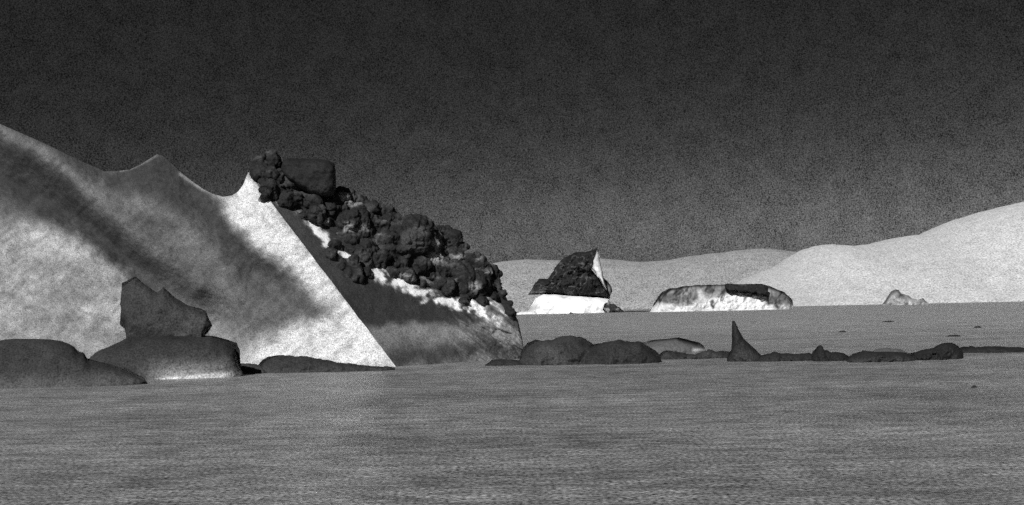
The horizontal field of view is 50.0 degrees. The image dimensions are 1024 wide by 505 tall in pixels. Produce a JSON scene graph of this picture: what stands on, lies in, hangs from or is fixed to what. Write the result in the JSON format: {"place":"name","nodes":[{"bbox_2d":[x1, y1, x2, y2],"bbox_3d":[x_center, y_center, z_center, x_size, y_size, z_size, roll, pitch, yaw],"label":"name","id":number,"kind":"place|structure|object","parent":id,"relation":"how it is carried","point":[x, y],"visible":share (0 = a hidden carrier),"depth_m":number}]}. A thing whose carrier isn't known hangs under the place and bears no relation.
{"place":"outdoors","nodes":[
{"label":"outdoors","id":0,"kind":"place"},
{"bbox_2d":[0,301,1023,504],"bbox_3d":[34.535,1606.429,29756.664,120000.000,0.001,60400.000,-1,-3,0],"label":"water","id":1,"kind":"structure","parent":0,"point":[718,431],"depth_m":38.00},
{"bbox_2d":[0,339,146,388],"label":"ice floe","id":2,"kind":"object","parent":1,"relation":"on","point":[37,363],"visible":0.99,"depth_m":67.33},
{"bbox_2d":[89,277,242,379],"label":"ice floe","id":3,"kind":"object","parent":1,"relation":"on","point":[166,331],"visible":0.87,"depth_m":74.72},
{"bbox_2d":[241,363,265,373],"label":"ice floe","id":4,"kind":"object","parent":1,"relation":"on","point":[248,368],"visible":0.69,"depth_m":78.44},
{"bbox_2d":[0,124,522,366],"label":"iceberg","id":5,"kind":"object","parent":1,"relation":"on","point":[275,254],"visible":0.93,"depth_m":91.37},
{"bbox_2d":[259,355,394,372],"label":"ice floe","id":6,"kind":"object","parent":1,"relation":"on","point":[287,364],"visible":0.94,"depth_m":78.29},
{"bbox_2d":[485,359,521,365],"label":"ice floe","id":7,"kind":"object","parent":1,"relation":"on","point":[503,362],"visible":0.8,"depth_m":81.87},
{"bbox_2d":[517,311,536,314],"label":"growler","id":8,"kind":"object","parent":1,"relation":"on","point":[531,312],"visible":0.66,"depth_m":1480.78},
{"bbox_2d":[519,335,592,364],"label":"ice floe","id":9,"kind":"object","parent":1,"relation":"on","point":[568,350],"visible":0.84,"depth_m":81.49},
{"bbox_2d":[527,248,611,313],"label":"iceberg","id":10,"kind":"object","parent":1,"relation":"on","point":[573,283],"visible":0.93,"depth_m":1528.46},
{"bbox_2d":[603,302,623,312],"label":"growler","id":11,"kind":"object","parent":1,"relation":"on","point":[608,307],"visible":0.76,"depth_m":1423.15},
{"bbox_2d":[584,339,661,364],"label":"ice floe","id":12,"kind":"object","parent":1,"relation":"on","point":[619,351],"visible":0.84,"depth_m":80.89},
{"bbox_2d":[642,337,705,352],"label":"ice floe","id":13,"kind":"object","parent":1,"relation":"on","point":[681,345],"visible":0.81,"depth_m":98.97},
{"bbox_2d":[659,349,728,358],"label":"ice floe","id":14,"kind":"object","parent":1,"relation":"on","point":[707,354],"visible":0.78,"depth_m":86.19},
{"bbox_2d":[650,283,792,311],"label":"iceberg","id":15,"kind":"object","parent":1,"relation":"on","point":[727,297],"visible":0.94,"depth_m":1253.92},
{"bbox_2d":[727,321,759,361],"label":"ice floe","id":16,"kind":"object","parent":1,"relation":"on","point":[743,349],"visible":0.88,"depth_m":80.42},
{"bbox_2d":[758,352,811,361],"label":"ice floe","id":17,"kind":"object","parent":1,"relation":"on","point":[775,357],"visible":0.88,"depth_m":79.46},
{"bbox_2d":[811,345,848,361],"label":"ice floe","id":18,"kind":"object","parent":1,"relation":"on","point":[819,353],"visible":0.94,"depth_m":78.41},
{"bbox_2d":[847,350,915,362],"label":"ice floe","id":19,"kind":"object","parent":1,"relation":"on","point":[863,356],"visible":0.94,"depth_m":75.56},
{"bbox_2d":[873,348,906,352],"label":"ice floe","id":20,"kind":"object","parent":1,"relation":"on","point":[888,350],"visible":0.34,"depth_m":85.26},
{"bbox_2d":[882,289,928,304],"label":"iceberg","id":21,"kind":"object","parent":1,"relation":"on","point":[895,297],"visible":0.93,"depth_m":2605.62},
{"bbox_2d":[912,343,963,359],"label":"ice floe","id":22,"kind":"object","parent":1,"relation":"on","point":[945,351],"visible":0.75,"depth_m":77.07},
{"bbox_2d":[960,346,1023,352],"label":"ice floe","id":23,"kind":"object","parent":1,"relation":"on","point":[988,349],"visible":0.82,"depth_m":85.79},
{"bbox_2d":[0,0,1023,262],"label":"sky","id":24,"kind":"structure","parent":0,"point":[626,130]},
{"bbox_2d":[493,249,796,311],"bbox_3d":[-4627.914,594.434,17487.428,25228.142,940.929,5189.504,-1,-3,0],"label":"mountain range","id":25,"kind":"structure","parent":0,"point":[639,285],"depth_m":16200.81},
{"bbox_2d":[735,202,1023,305],"bbox_3d":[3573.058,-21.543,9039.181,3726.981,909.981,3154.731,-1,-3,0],"label":"snow mountain","id":26,"kind":"structure","parent":0,"point":[977,257],"depth_m":8119.95}
]}

